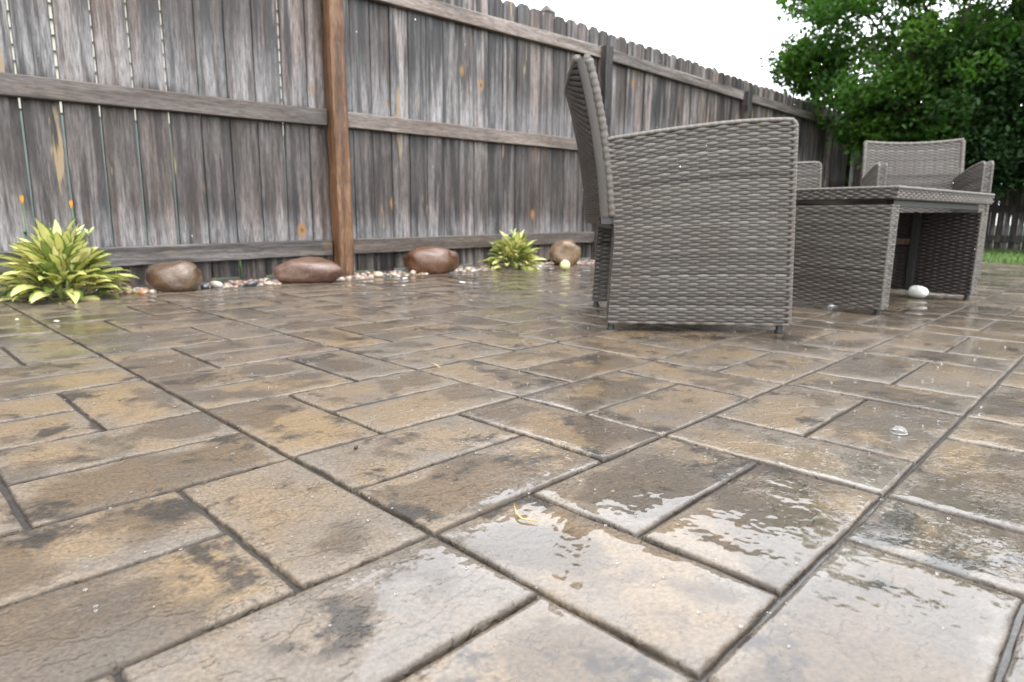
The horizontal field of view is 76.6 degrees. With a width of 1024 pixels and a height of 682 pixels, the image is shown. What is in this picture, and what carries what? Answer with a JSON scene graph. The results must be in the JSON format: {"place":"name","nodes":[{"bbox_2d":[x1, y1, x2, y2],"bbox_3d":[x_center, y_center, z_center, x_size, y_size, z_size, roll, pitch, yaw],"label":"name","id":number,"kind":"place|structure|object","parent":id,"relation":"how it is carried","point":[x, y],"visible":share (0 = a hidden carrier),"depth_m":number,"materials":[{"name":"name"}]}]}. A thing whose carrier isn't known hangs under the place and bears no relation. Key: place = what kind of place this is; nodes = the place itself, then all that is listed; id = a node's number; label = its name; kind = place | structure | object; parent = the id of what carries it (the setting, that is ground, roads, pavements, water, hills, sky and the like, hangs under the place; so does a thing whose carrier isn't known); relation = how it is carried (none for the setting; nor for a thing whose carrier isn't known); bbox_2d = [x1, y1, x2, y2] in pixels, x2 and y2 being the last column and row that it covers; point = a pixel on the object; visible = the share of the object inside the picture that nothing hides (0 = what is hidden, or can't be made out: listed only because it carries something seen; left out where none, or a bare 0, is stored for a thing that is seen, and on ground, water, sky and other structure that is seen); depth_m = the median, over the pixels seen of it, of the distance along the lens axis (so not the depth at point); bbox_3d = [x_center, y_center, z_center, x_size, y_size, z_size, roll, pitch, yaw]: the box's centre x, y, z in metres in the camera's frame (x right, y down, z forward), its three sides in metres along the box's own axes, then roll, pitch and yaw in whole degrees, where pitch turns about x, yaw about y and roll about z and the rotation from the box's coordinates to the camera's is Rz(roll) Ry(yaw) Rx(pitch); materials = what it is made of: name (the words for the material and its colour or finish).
{"place":"outdoors","nodes":[
{"label":"outdoors","id":0,"kind":"place"},
{"bbox_2d":[6,0,288,246],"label":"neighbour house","id":1,"kind":"structure","parent":0,"point":[54,51],"depth_m":4.99,"materials":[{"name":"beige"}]},
{"bbox_2d":[0,262,1023,681],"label":"patio","id":2,"kind":"structure","parent":0,"point":[554,592],"depth_m":0.79,"materials":[{"name":"stone"}]},
{"bbox_2d":[31,314,1005,670],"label":"rain splashes","id":3,"kind":"object","parent":2,"relation":"on","point":[475,452],"visible":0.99,"depth_m":1.00,"materials":[{"name":"clear liquid"}]},
{"bbox_2d":[514,504,537,521],"bbox_3d":[0.009,0.189,0.712,0.013,0.002,0.049,-6,12,-31],"label":"grass straw","id":4,"kind":"object","parent":2,"relation":"on","point":[518,515],"depth_m":0.70,"materials":[{"name":"yellow plant"}]},
{"bbox_2d":[560,260,569,269],"bbox_3d":[0.346,-0.494,4.221,0.065,0.067,0.067,11,15,43],"label":"tennis ball","id":5,"kind":"object","parent":2,"relation":"on","point":[564,264],"visible":1,"depth_m":4.20,"materials":[{"name":"yellow fabric"}]},
{"bbox_2d":[564,54,798,332],"bbox_3d":[0.497,-0.458,2.115,0.667,0.770,0.579,1,11,2],"label":"wicker chair","id":6,"kind":"object","parent":2,"relation":"on","point":[700,234],"visible":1,"depth_m":1.85,"materials":[{"name":"wicker"}]},
{"bbox_2d":[796,161,821,188],"bbox_3d":[1.324,-0.768,3.713,0.667,0.808,0.579,1,11,2],"label":"wicker chair","id":7,"kind":"object","parent":2,"relation":"on","point":[809,174],"visible":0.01,"depth_m":3.40,"materials":[{"name":"wicker"}]},
{"bbox_2d":[792,185,994,314],"bbox_3d":[1.466,-0.394,2.707,0.910,0.446,0.608,-7,13,-36],"label":"wicker table","id":8,"kind":"object","parent":2,"relation":"on","point":[876,241],"visible":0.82,"depth_m":2.42,"materials":[{"name":"wicker"}]},
{"bbox_2d":[889,429,908,434],"bbox_3d":[0.601,0.137,1.008,0.027,0.011,0.027,11,15,43],"label":"rain bubble","id":9,"kind":"object","parent":2,"relation":"on","point":[898,433],"visible":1,"depth_m":1.01,"materials":[{"name":"white"}]},
{"bbox_2d":[908,285,928,297],"bbox_3d":[1.778,-0.214,2.829,0.055,0.055,0.078,-3,11,-17],"label":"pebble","id":10,"kind":"object","parent":2,"relation":"on","point":[915,291],"visible":1,"depth_m":2.81,"materials":[{"name":"stone"}]},
{"bbox_2d":[860,138,993,279],"bbox_3d":[2.367,-0.783,3.798,0.550,0.828,0.647,4,11,19],"label":"wicker chair","id":11,"kind":"object","parent":2,"relation":"on","point":[935,164],"visible":0.33,"depth_m":3.94,"materials":[{"name":"wicker"}]},
{"bbox_2d":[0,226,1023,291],"bbox_3d":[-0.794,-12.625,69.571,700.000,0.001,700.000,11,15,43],"label":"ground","id":12,"kind":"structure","parent":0,"point":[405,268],"depth_m":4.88,"materials":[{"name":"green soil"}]},
{"bbox_2d":[0,259,591,295],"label":"planting bed","id":13,"kind":"object","parent":12,"relation":"on","point":[222,280],"visible":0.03,"depth_m":3.46,"materials":[{"name":"soil"}]},
{"bbox_2d":[20,196,28,239],"bbox_3d":[-1.949,-0.373,2.605,0.107,0.417,0.086,-3,11,-18],"label":"orange flower","id":14,"kind":"object","parent":13,"relation":"on","point":[24,232],"visible":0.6,"depth_m":2.59,"materials":[{"name":"green plant"}]},
{"bbox_2d":[0,217,139,303],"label":"hosta plant","id":15,"kind":"object","parent":13,"relation":"on","point":[47,255],"visible":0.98,"depth_m":2.46,"materials":[{"name":"green plant"}]},
{"bbox_2d":[69,200,81,289],"bbox_3d":[-1.830,-0.392,2.750,0.107,0.402,0.086,8,13,34],"label":"orange flower","id":16,"kind":"object","parent":13,"relation":"on","point":[71,203],"visible":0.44,"depth_m":2.71,"materials":[{"name":"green plant"}]},
{"bbox_2d":[137,289,148,293],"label":"pebble","id":17,"kind":"object","parent":13,"relation":"on","point":[144,291],"visible":0.93,"depth_m":2.71,"materials":[{"name":"stone"}]},
{"bbox_2d":[145,261,202,291],"bbox_3d":[-1.478,-0.275,2.843,0.226,0.155,0.182,1,11,0],"label":"boulder","id":18,"kind":"object","parent":13,"relation":"on","point":[180,276],"visible":0.89,"depth_m":2.78,"materials":[{"name":"beige stone"}]},
{"bbox_2d":[200,283,208,288],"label":"pebble","id":19,"kind":"object","parent":13,"relation":"on","point":[204,286],"visible":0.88,"depth_m":2.92,"materials":[{"name":"grey stone"}]},
{"bbox_2d":[211,281,222,287],"bbox_3d":[-1.355,-0.259,2.983,0.063,0.038,0.047,11,15,43],"label":"pebble","id":20,"kind":"object","parent":13,"relation":"on","point":[216,284],"visible":0.89,"depth_m":2.96,"materials":[{"name":"white stone"}]},
{"bbox_2d":[246,280,257,286],"bbox_3d":[-1.225,-0.269,3.058,0.045,0.034,0.061,2,11,5],"label":"pebble","id":21,"kind":"object","parent":13,"relation":"on","point":[251,283],"visible":0.96,"depth_m":3.04,"materials":[{"name":"grey stone"}]},
{"bbox_2d":[263,281,273,284],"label":"pebble","id":22,"kind":"object","parent":13,"relation":"on","point":[268,283],"visible":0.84,"depth_m":3.12,"materials":[{"name":"beige stone"}]},
{"bbox_2d":[0,259,594,302],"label":"river pebbles","id":23,"kind":"object","parent":13,"relation":"on","point":[238,283],"visible":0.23,"depth_m":3.33,"materials":[{"name":"brown stone"}]},
{"bbox_2d":[373,271,383,277],"bbox_3d":[-0.740,-0.367,3.594,0.056,0.039,0.060,-4,12,-24],"label":"pebble","id":24,"kind":"object","parent":23,"relation":"on","point":[377,274],"visible":0.96,"depth_m":3.58,"materials":[{"name":"beige stone"}]},
{"bbox_2d":[274,256,344,282],"bbox_3d":[-1.018,-0.353,3.286,0.339,0.148,0.207,0,11,-6],"label":"boulder","id":25,"kind":"object","parent":13,"relation":"on","point":[311,269],"visible":0.9,"depth_m":3.20,"materials":[{"name":"brown stone"}]},
{"bbox_2d":[0,0,847,287],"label":"wooden fence","id":26,"kind":"object","parent":13,"relation":"on","point":[442,123],"visible":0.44,"depth_m":3.49,"materials":[{"name":"grey wood"}]},
{"bbox_2d":[403,246,458,273],"bbox_3d":[-0.492,-0.484,3.957,0.340,0.186,0.233,-1,11,-7],"label":"boulder","id":27,"kind":"object","parent":13,"relation":"on","point":[434,260],"visible":0.87,"depth_m":3.86,"materials":[{"name":"brown stone"}]},
{"bbox_2d":[478,229,547,269],"bbox_3d":[0.006,-0.608,4.375,0.449,0.299,0.451,11,15,43],"label":"hosta plant","id":28,"kind":"object","parent":13,"relation":"on","point":[515,248],"visible":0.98,"depth_m":4.30,"materials":[{"name":"green plant"}]},
{"bbox_2d":[549,239,580,265],"bbox_3d":[0.381,-0.626,4.683,0.233,0.216,0.200,1,11,0],"label":"boulder","id":29,"kind":"object","parent":13,"relation":"on","point":[569,250],"visible":0.92,"depth_m":4.60,"materials":[{"name":"beige stone"}]},
{"bbox_2d":[538,5,555,261],"bbox_3d":[0.252,-1.529,5.019,0.100,1.985,0.100,11,15,43],"label":"neighbour post","id":30,"kind":"object","parent":12,"relation":"on","point":[547,8],"visible":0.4,"depth_m":4.83,"materials":[{"name":"grey wood"}]},
{"bbox_2d":[806,83,967,186],"bbox_3d":[6.557,-3.107,10.833,4.327,3.113,3.108,11,15,43],"label":"background tree","id":31,"kind":"object","parent":12,"relation":"on","point":[847,165],"depth_m":10.62,"materials":[{"name":"green plant"}]},
{"bbox_2d":[848,151,1023,249],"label":"wooden fence","id":32,"kind":"object","parent":12,"relation":"on","point":[1005,207],"visible":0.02,"depth_m":8.35,"materials":[{"name":"grey wood"}]},
{"bbox_2d":[7,5,1021,367],"bbox_3d":[0.372,-0.819,2.655,2.983,1.178,3.870,11,15,43],"label":"falling rain","id":33,"kind":"object","parent":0,"point":[545,147],"visible":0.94,"depth_m":1.36,"materials":[{"name":"clear liquid"}]},
{"bbox_2d":[502,0,1018,222],"label":"sky","id":34,"kind":"structure","parent":0,"point":[675,27],"materials":[{"name":"white"}]},
{"bbox_2d":[982,247,1023,262],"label":"lawn grass","id":35,"kind":"structure","parent":0,"point":[997,256],"depth_m":6.49,"materials":[{"name":"green plant"}]},
{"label":"lawn","id":36,"kind":"structure","parent":0,"visible":0},
{"bbox_2d":[759,0,1023,168],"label":"leafy tree","id":37,"kind":"object","parent":36,"relation":"on","point":[885,104],"visible":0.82,"depth_m":7.34,"materials":[{"name":"green plant"}]},
{"bbox_2d":[942,8,1023,198],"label":"evergreen shrub","id":38,"kind":"object","parent":36,"relation":"on","point":[997,138],"visible":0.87,"depth_m":6.87,"materials":[{"name":"green plant"}]},
{"bbox_2d":[954,1,1023,52],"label":"shade tree","id":39,"kind":"object","parent":36,"relation":"on","point":[1010,7],"visible":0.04,"depth_m":7.22,"materials":[{"name":"green plant"}]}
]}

